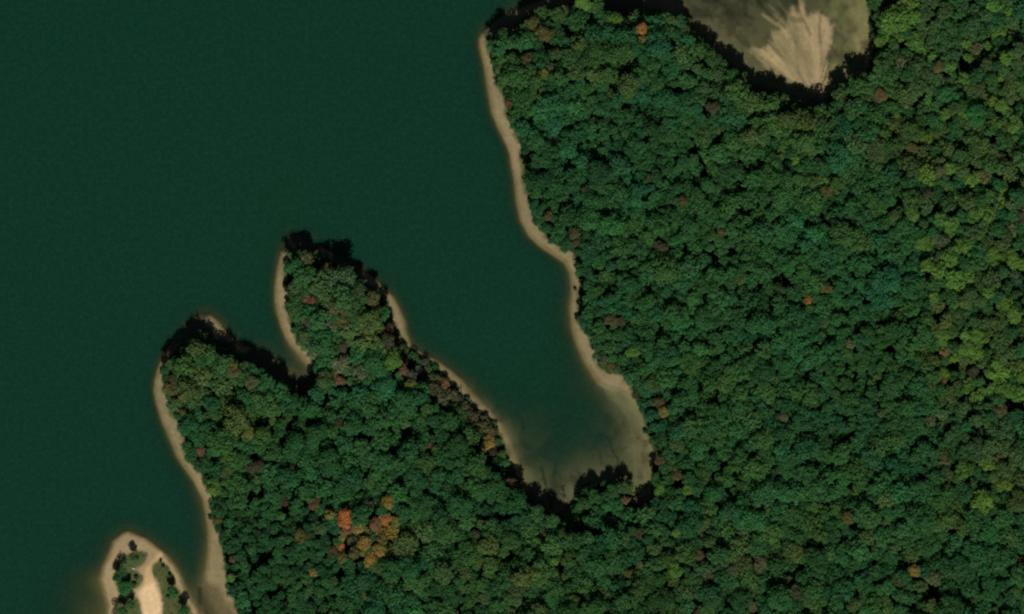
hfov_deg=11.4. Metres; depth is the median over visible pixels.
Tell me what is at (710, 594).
broadleaf tree
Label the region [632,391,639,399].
autumn tree
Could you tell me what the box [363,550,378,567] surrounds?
autumn tree
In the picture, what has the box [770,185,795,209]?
broadleaf tree
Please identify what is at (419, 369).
autumn tree
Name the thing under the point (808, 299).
autumn tree
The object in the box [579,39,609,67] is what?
broadleaf tree
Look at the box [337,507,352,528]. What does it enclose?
autumn tree
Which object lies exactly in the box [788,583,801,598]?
autumn tree
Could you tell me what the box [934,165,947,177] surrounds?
autumn tree
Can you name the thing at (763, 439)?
broadleaf tree
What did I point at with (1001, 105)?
broadleaf tree
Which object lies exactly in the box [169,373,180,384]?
autumn tree
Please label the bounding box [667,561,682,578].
broadleaf tree
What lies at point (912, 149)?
autumn tree
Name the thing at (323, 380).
broadleaf tree
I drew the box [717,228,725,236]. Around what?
autumn tree
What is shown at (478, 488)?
broadleaf tree
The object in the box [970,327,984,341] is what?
broadleaf tree
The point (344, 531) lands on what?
autumn tree
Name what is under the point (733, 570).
autumn tree
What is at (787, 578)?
autumn tree
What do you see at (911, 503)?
broadleaf tree
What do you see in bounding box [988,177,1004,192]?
broadleaf tree
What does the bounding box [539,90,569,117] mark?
broadleaf tree
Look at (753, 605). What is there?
autumn tree
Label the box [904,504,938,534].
broadleaf tree
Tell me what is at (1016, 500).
broadleaf tree
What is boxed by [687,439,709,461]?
broadleaf tree
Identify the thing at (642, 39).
autumn tree
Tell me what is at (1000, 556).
broadleaf tree
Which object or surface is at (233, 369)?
autumn tree
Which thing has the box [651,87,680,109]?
broadleaf tree
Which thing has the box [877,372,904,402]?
broadleaf tree
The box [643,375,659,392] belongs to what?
broadleaf tree
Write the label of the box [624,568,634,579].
autumn tree
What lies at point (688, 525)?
broadleaf tree
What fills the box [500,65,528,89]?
broadleaf tree
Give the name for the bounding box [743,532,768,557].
broadleaf tree
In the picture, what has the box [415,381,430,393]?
broadleaf tree
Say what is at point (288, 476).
broadleaf tree
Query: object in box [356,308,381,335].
broadleaf tree
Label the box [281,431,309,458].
broadleaf tree
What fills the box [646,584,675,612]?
broadleaf tree
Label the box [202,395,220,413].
broadleaf tree
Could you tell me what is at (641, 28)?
autumn tree
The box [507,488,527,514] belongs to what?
broadleaf tree
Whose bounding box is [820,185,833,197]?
autumn tree
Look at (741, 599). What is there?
broadleaf tree
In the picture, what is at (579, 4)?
broadleaf tree
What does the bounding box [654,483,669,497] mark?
broadleaf tree
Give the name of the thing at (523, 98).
broadleaf tree
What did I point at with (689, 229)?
broadleaf tree
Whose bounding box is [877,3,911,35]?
broadleaf tree
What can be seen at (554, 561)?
broadleaf tree
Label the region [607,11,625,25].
broadleaf tree
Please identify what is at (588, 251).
broadleaf tree
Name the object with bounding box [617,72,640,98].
broadleaf tree
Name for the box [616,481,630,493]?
broadleaf tree
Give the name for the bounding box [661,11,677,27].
broadleaf tree
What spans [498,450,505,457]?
broadleaf tree
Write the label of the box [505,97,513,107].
autumn tree
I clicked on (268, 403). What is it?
broadleaf tree
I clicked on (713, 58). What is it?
broadleaf tree
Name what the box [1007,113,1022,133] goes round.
broadleaf tree
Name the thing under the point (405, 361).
autumn tree
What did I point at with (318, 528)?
broadleaf tree
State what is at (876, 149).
broadleaf tree
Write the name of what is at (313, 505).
autumn tree
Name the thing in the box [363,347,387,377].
broadleaf tree
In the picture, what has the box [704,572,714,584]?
autumn tree
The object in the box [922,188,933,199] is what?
autumn tree
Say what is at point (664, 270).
broadleaf tree
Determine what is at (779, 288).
broadleaf tree
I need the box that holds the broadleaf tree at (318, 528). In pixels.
[312,520,326,535]
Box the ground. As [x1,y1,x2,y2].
[81,0,1023,613]
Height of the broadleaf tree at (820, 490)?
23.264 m
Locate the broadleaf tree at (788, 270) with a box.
[781,261,795,277]
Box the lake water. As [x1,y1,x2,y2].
[0,0,613,613]
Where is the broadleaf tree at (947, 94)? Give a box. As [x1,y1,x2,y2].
[936,85,959,103]
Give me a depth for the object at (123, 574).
2989.38 m
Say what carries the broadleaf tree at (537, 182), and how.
on the ground
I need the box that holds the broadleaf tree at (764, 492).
[749,478,780,508]
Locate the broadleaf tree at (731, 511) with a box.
[717,501,744,521]
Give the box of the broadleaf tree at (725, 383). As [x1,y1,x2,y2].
[715,371,736,393]
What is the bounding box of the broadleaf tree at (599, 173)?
[585,160,613,188]
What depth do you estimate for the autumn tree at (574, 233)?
2980.77 m
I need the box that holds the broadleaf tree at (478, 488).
[466,476,491,501]
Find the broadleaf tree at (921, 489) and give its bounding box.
[908,478,935,505]
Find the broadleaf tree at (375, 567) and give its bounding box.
[368,560,381,572]
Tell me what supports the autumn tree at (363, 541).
on the ground
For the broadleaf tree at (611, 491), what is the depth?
2988.02 m
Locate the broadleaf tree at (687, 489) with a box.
[682,484,692,496]
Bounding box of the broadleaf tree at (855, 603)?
[847,596,865,612]
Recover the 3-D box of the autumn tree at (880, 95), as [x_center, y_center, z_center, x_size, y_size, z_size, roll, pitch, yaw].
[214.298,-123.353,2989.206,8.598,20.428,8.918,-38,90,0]
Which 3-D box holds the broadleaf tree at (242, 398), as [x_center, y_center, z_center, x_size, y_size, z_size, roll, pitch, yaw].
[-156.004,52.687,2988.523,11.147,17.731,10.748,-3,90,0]
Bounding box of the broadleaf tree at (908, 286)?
[895,273,921,299]
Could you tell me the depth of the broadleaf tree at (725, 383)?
2978.49 m
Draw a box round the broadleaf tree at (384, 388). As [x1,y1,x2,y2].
[370,375,396,400]
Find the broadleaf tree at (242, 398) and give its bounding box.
[235,389,253,406]
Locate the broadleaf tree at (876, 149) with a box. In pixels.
[866,137,887,163]
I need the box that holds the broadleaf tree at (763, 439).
[748,425,775,451]
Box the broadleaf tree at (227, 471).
[219,464,236,480]
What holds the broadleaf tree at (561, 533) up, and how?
on the ground
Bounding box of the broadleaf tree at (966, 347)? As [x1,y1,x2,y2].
[958,340,975,356]
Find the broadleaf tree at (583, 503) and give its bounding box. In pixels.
[576,497,592,509]
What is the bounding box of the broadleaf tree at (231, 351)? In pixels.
[226,346,236,356]
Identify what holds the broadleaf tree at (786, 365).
on the ground
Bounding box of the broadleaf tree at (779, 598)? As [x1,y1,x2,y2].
[765,584,793,610]
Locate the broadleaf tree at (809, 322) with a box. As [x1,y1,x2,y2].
[796,311,823,335]
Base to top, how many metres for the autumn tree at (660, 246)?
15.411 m
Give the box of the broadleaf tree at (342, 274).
[327,264,357,289]
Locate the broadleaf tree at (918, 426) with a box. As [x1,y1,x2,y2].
[906,415,930,440]
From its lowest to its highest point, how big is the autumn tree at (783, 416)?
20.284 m
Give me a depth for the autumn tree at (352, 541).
2982.66 m
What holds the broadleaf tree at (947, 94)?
on the ground
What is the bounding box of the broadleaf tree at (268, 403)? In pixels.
[255,389,282,418]
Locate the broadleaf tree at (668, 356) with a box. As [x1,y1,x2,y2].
[652,343,680,367]
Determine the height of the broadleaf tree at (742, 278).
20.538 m
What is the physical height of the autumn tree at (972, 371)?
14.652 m
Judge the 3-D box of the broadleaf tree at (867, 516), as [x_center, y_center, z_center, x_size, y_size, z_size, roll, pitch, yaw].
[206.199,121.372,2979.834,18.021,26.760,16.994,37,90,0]
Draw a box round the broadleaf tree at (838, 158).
[825,140,852,173]
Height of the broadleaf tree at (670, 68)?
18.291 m
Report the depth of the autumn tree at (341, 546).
2982.32 m
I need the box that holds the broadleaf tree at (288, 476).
[275,467,302,488]
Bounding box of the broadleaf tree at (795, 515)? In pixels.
[784,502,808,528]
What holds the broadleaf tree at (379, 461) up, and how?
on the ground
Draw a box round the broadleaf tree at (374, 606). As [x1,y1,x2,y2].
[362,592,385,613]
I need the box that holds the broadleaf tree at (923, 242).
[913,234,934,250]
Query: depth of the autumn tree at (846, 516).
2971.34 m
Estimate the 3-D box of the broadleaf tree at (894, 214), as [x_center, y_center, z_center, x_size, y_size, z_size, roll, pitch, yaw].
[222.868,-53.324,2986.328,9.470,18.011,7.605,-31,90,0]
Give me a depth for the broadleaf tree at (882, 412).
2974.53 m
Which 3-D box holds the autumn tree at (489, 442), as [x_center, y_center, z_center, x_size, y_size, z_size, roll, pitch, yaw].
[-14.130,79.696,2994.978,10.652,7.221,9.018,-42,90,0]
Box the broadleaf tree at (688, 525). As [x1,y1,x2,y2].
[676,509,704,540]
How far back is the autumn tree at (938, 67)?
2977.73 m
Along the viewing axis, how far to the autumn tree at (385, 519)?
2976.66 m
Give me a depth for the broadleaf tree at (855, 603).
2976.21 m
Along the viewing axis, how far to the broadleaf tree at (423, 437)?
2984.32 m
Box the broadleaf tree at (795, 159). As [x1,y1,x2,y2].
[789,153,799,164]
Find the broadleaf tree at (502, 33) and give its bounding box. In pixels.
[495,27,508,41]
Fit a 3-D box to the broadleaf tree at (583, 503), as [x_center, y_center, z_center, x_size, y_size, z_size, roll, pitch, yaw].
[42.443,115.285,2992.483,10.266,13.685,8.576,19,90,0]
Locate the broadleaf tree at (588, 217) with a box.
[575,205,601,230]
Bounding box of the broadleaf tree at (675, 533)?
[671,526,680,537]
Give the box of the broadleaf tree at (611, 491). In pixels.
[603,483,617,498]
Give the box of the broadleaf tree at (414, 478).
[401,466,428,491]
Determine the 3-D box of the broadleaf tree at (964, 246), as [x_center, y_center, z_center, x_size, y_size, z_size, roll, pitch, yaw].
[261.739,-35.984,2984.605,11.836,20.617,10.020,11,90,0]
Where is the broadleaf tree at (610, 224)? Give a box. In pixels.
[596,211,624,235]
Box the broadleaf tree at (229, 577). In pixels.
[224,572,236,582]
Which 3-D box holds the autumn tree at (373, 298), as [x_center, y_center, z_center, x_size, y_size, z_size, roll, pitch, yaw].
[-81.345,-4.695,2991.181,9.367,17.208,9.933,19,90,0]
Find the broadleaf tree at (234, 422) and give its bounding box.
[222,404,250,436]
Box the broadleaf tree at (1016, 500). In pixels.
[1005,488,1023,512]
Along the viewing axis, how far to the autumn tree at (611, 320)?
2979.64 m
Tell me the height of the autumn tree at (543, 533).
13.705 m
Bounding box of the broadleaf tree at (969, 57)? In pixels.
[963,53,973,62]
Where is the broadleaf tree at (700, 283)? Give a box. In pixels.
[687,270,713,295]
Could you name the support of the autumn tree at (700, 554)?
on the ground
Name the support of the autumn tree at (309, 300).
on the ground
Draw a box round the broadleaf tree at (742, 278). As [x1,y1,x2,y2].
[734,271,748,285]
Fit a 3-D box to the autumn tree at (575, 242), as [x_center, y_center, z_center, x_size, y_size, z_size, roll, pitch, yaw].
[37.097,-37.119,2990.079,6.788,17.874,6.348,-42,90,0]
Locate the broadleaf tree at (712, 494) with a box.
[702,485,725,504]
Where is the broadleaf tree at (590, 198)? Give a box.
[579,187,605,210]
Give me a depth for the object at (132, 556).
2990.85 m
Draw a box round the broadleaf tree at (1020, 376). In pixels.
[1016,368,1023,383]
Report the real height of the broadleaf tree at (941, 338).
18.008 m
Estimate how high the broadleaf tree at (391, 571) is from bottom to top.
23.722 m
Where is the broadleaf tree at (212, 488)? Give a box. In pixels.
[205,477,221,496]
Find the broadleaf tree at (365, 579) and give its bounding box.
[353,567,377,592]
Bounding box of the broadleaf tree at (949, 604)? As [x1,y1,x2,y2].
[934,593,964,613]
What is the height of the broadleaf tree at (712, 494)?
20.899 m
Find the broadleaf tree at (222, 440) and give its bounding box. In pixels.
[207,426,235,455]
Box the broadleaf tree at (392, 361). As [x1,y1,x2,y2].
[384,349,402,370]
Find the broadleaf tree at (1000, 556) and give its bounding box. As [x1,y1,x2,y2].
[985,543,1017,571]
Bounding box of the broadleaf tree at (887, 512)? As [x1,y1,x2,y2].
[880,506,893,520]
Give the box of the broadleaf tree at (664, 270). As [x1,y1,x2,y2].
[653,256,682,286]
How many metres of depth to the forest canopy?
2979.98 m
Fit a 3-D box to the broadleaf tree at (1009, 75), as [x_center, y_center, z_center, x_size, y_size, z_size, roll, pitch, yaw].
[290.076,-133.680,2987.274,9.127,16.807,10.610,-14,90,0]
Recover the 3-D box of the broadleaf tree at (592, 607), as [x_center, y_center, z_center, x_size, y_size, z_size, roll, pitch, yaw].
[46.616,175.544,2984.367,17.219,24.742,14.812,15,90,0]
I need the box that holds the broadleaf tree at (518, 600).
[511,591,522,606]
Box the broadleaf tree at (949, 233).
[943,227,955,238]
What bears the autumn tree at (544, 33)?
on the ground
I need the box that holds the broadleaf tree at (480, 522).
[476,518,485,529]
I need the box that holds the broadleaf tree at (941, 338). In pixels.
[934,328,950,346]
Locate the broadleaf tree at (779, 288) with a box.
[774,282,784,294]
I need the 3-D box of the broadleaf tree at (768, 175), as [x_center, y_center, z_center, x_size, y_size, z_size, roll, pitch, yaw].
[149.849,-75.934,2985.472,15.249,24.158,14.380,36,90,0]
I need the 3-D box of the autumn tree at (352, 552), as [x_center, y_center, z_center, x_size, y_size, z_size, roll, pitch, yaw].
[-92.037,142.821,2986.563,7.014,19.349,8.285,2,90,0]
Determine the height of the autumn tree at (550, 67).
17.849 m
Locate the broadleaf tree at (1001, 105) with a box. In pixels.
[994,97,1009,111]
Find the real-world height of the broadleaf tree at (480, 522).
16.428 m
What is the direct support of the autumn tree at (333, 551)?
on the ground
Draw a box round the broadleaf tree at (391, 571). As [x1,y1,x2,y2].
[377,557,401,584]
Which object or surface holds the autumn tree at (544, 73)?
on the ground
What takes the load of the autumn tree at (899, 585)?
on the ground
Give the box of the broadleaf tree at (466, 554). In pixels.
[449,539,480,566]
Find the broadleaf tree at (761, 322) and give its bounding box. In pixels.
[745,310,777,335]
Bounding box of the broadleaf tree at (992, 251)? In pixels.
[986,245,999,259]
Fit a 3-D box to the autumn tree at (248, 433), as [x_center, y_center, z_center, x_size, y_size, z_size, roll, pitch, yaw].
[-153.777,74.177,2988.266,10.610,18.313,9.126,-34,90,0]
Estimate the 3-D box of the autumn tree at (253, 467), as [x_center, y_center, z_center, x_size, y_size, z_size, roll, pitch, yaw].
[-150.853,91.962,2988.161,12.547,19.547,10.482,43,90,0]
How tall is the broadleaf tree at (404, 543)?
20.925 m
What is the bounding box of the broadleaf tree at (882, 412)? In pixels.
[876,408,887,417]
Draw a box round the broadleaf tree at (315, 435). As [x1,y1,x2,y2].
[305,422,329,446]
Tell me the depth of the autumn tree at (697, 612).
2978.45 m
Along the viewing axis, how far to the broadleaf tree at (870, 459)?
2973.49 m
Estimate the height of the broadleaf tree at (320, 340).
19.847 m
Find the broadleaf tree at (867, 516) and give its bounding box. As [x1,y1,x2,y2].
[851,499,881,528]
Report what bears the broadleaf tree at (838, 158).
on the ground
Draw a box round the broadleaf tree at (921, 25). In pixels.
[914,21,925,29]
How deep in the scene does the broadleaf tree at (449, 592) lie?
2981.33 m
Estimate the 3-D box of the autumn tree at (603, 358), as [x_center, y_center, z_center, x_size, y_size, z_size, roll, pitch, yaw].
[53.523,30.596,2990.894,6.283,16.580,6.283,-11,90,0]
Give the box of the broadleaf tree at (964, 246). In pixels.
[952,237,971,253]
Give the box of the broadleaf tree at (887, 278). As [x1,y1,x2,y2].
[871,264,900,290]
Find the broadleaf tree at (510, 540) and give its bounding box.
[501,529,521,549]
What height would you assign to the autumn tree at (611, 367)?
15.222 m
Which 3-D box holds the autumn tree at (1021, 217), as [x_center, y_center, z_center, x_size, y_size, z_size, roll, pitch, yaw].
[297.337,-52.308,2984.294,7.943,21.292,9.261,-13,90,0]
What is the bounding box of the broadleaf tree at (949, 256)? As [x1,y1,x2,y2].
[940,244,959,267]
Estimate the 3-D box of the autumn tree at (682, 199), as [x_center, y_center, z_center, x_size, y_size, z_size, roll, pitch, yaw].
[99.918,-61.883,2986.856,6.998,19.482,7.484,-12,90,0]
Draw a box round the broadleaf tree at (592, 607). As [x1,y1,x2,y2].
[577,596,606,613]
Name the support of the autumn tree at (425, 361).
on the ground
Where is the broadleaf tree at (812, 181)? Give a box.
[803,174,819,189]
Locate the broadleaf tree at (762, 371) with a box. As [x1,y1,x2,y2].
[753,358,775,388]
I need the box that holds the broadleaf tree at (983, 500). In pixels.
[971,487,993,514]
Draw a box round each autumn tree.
[162,381,178,395]
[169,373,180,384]
[178,409,188,417]
[195,446,204,456]
[211,517,222,524]
[226,361,240,377]
[229,555,235,562]
[241,426,254,440]
[243,374,259,389]
[243,457,264,474]
[281,498,289,506]
[294,527,310,544]
[301,316,312,327]
[303,293,316,306]
[307,496,320,509]
[318,262,331,275]
[327,545,339,556]
[333,418,345,429]
[335,375,345,385]
[336,312,351,326]
[337,340,347,353]
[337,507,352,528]
[337,543,344,552]
[339,524,355,535]
[346,535,359,546]
[348,546,359,559]
[356,535,370,550]
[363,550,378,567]
[365,290,379,306]
[366,499,375,508]
[369,516,381,530]
[372,542,385,557]
[378,513,392,525]
[380,495,394,509]
[382,333,394,350]
[390,515,401,528]
[398,363,408,374]
[401,357,408,365]
[403,379,416,390]
[413,364,425,375]
[422,358,429,364]
[426,372,440,384]
[439,377,450,388]
[470,529,481,537]
[479,435,496,450]
[489,447,496,455]
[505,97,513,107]
[505,477,518,489]
[521,52,532,64]
[523,15,539,30]
[534,25,554,41]
[536,68,549,78]
[540,528,546,535]
[542,210,553,220]
[546,62,555,71]
[569,228,580,239]
[569,239,579,247]
[580,184,588,193]
[599,354,607,364]
[603,313,618,325]
[607,362,616,371]
[618,316,626,327]
[620,496,631,504]
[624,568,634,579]
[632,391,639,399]
[634,527,643,539]
[636,22,646,33]
[636,560,645,568]
[638,34,646,42]
[646,173,654,181]
[652,396,664,407]
[654,240,668,252]
[654,455,664,464]
[658,406,669,417]
[671,469,682,480]
[678,194,688,206]
[692,549,704,560]
[693,608,702,613]
[704,100,720,113]
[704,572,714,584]
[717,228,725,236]
[726,565,738,576]
[748,600,757,613]
[753,555,767,573]
[778,412,788,421]
[783,575,792,583]
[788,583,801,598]
[803,295,813,303]
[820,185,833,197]
[820,282,832,293]
[840,511,856,523]
[843,337,854,348]
[850,490,860,497]
[874,87,888,103]
[894,580,902,589]
[905,142,919,155]
[906,564,920,576]
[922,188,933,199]
[924,570,940,586]
[931,60,945,73]
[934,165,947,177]
[967,366,978,376]
[992,403,1007,417]
[996,151,1005,161]
[1015,555,1023,565]
[1017,210,1023,224]
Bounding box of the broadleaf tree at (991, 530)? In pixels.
[981,518,1000,543]
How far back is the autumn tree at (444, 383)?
2994.56 m
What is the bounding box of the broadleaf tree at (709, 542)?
[703,536,715,548]
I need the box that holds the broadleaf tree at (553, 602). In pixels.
[545,596,558,609]
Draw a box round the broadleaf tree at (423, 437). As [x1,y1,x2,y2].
[418,431,429,442]
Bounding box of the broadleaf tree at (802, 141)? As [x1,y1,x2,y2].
[788,132,815,153]
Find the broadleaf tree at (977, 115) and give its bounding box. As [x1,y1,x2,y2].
[964,101,986,126]
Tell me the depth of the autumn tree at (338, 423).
2978.99 m
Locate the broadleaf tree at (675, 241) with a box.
[667,233,684,250]
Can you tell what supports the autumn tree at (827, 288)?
on the ground
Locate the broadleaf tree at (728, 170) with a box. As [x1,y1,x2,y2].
[716,157,738,182]
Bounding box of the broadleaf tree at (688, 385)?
[675,374,698,398]
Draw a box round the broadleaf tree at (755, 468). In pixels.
[740,454,769,480]
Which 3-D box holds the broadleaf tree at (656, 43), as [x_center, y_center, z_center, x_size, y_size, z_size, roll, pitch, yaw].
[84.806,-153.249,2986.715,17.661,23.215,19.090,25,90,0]
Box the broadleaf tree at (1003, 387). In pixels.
[994,379,1014,397]
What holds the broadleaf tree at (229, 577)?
on the ground
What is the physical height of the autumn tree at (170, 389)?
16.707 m
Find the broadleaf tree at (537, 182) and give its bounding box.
[521,169,551,192]
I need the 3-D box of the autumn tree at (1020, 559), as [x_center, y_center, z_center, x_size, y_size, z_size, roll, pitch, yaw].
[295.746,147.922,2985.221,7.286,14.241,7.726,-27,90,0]
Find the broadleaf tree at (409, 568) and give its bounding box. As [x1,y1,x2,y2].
[397,554,421,580]
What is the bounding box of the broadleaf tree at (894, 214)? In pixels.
[888,208,901,221]
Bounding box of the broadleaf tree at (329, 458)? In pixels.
[316,446,339,472]
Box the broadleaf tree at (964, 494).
[952,480,974,504]
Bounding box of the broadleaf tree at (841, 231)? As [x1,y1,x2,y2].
[827,218,859,246]
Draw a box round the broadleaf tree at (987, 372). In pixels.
[984,368,993,378]
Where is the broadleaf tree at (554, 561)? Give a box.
[549,556,558,566]
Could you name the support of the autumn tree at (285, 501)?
on the ground
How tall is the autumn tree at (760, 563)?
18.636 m
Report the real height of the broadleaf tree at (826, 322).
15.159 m
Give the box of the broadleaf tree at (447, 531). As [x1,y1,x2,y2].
[433,520,459,544]
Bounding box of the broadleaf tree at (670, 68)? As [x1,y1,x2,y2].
[659,55,681,81]
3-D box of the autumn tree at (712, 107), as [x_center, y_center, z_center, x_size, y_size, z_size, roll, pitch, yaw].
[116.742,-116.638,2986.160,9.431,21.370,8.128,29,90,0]
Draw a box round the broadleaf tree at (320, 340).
[308,328,333,354]
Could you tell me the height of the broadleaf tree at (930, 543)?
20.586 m
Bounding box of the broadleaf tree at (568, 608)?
[555,600,579,613]
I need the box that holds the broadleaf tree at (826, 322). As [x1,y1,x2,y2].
[820,314,830,328]
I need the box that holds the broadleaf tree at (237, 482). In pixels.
[227,471,251,494]
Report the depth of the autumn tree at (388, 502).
2975.28 m
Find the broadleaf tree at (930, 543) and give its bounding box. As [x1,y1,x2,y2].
[913,532,942,556]
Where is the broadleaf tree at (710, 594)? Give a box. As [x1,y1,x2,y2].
[696,583,723,609]
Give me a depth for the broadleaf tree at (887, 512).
2971.88 m
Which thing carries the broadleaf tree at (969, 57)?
on the ground
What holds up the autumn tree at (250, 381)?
on the ground
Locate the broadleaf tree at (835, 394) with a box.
[830,389,840,398]
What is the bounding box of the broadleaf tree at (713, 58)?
[704,49,721,67]
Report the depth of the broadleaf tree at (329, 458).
2978.04 m
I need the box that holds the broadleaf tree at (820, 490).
[808,476,834,502]
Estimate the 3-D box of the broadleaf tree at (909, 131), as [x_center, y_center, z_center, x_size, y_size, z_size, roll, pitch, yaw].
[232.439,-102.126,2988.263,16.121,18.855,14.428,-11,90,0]
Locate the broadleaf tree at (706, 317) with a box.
[693,299,721,329]
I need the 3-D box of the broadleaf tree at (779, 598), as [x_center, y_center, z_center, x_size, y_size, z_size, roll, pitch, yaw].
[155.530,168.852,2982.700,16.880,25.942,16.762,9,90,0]
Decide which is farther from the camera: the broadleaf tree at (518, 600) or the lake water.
the lake water
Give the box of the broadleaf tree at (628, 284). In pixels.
[615,271,641,295]
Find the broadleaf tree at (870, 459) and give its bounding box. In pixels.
[859,448,881,468]
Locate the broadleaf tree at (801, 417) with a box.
[791,405,813,430]
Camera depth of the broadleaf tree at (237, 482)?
2979.23 m
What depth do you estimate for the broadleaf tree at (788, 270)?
2977.83 m
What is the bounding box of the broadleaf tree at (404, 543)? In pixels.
[389,531,418,557]
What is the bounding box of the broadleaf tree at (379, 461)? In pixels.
[365,450,393,474]
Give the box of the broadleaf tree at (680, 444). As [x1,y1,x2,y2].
[669,434,685,451]
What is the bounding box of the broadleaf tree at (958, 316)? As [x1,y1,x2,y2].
[950,308,966,323]
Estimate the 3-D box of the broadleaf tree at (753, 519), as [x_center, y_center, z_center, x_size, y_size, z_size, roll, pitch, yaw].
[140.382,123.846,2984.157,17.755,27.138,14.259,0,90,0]
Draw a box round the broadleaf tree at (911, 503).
[906,500,918,508]
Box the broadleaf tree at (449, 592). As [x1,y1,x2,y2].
[437,581,461,605]
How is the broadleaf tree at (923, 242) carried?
on the ground
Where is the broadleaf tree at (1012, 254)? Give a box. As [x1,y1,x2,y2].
[1006,248,1017,260]
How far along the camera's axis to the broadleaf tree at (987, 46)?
2983.27 m
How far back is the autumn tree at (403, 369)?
2983.79 m
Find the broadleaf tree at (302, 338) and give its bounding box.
[295,328,310,347]
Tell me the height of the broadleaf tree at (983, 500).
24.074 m
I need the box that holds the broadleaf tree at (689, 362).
[678,350,701,375]
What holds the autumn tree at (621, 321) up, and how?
on the ground
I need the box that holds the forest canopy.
[161,0,1023,613]
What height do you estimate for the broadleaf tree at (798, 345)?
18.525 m
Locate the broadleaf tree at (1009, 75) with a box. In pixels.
[1002,70,1016,82]
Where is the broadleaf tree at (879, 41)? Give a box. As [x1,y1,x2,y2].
[874,35,887,47]
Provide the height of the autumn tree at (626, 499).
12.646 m
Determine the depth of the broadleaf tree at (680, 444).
2979.45 m
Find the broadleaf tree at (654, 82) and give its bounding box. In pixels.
[643,70,666,94]
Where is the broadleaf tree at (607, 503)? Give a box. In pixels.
[601,496,614,511]
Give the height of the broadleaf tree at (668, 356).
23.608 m
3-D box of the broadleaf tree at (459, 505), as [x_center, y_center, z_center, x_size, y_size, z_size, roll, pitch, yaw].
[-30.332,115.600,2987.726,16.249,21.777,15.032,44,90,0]
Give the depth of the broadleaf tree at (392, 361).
2979.57 m
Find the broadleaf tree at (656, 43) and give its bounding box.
[644,27,671,59]
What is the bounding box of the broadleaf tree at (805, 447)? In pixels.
[789,435,822,463]
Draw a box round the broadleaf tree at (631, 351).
[625,345,639,357]
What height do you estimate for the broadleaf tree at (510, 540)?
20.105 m
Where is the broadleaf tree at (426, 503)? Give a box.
[413,493,439,517]
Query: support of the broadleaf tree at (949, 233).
on the ground
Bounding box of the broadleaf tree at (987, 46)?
[981,40,993,52]
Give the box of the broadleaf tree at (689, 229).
[676,217,700,242]
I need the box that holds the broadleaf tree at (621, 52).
[609,41,635,65]
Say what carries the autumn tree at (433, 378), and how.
on the ground
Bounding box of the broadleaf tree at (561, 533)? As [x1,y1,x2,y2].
[557,527,567,539]
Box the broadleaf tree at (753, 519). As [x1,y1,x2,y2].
[738,508,768,531]
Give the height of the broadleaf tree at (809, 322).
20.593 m
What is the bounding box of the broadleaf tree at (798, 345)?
[783,336,811,361]
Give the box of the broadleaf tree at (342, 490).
[330,478,354,502]
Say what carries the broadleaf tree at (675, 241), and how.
on the ground
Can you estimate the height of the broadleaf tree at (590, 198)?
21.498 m
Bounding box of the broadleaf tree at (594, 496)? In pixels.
[587,488,602,504]
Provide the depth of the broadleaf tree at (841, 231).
2974.90 m
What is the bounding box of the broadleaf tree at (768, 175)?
[756,162,780,186]
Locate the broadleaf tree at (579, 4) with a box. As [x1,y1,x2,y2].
[575,0,591,9]
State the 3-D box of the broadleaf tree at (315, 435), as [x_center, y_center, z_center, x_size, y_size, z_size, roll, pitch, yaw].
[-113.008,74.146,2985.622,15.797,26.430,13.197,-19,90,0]
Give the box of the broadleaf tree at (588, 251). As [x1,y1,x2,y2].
[577,240,600,265]
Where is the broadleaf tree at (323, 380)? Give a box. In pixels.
[316,368,333,389]
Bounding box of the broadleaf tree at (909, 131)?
[897,120,924,142]
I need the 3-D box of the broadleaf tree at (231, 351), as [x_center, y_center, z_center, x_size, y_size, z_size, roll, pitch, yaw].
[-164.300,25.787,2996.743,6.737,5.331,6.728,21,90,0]
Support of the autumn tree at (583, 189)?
on the ground
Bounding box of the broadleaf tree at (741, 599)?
[726,589,752,613]
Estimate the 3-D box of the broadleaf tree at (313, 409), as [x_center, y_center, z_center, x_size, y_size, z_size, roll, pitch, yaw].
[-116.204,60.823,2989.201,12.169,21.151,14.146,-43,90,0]
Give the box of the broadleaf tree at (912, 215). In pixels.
[905,208,919,223]
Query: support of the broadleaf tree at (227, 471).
on the ground
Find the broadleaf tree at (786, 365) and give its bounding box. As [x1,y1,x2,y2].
[776,357,796,378]
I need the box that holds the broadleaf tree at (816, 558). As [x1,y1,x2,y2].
[804,545,828,573]
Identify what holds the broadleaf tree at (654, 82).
on the ground
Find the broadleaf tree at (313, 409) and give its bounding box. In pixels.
[300,399,323,419]
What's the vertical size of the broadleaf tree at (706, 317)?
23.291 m
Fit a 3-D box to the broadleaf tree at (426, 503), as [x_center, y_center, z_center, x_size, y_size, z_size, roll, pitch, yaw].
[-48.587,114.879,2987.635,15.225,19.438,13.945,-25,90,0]
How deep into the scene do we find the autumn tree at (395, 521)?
2977.76 m
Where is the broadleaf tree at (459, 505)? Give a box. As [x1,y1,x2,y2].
[446,493,473,516]
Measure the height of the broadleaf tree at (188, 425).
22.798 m
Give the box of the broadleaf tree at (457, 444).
[442,433,468,458]
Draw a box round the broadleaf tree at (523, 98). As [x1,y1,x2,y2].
[508,86,536,112]
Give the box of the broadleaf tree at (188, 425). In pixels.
[175,413,199,438]

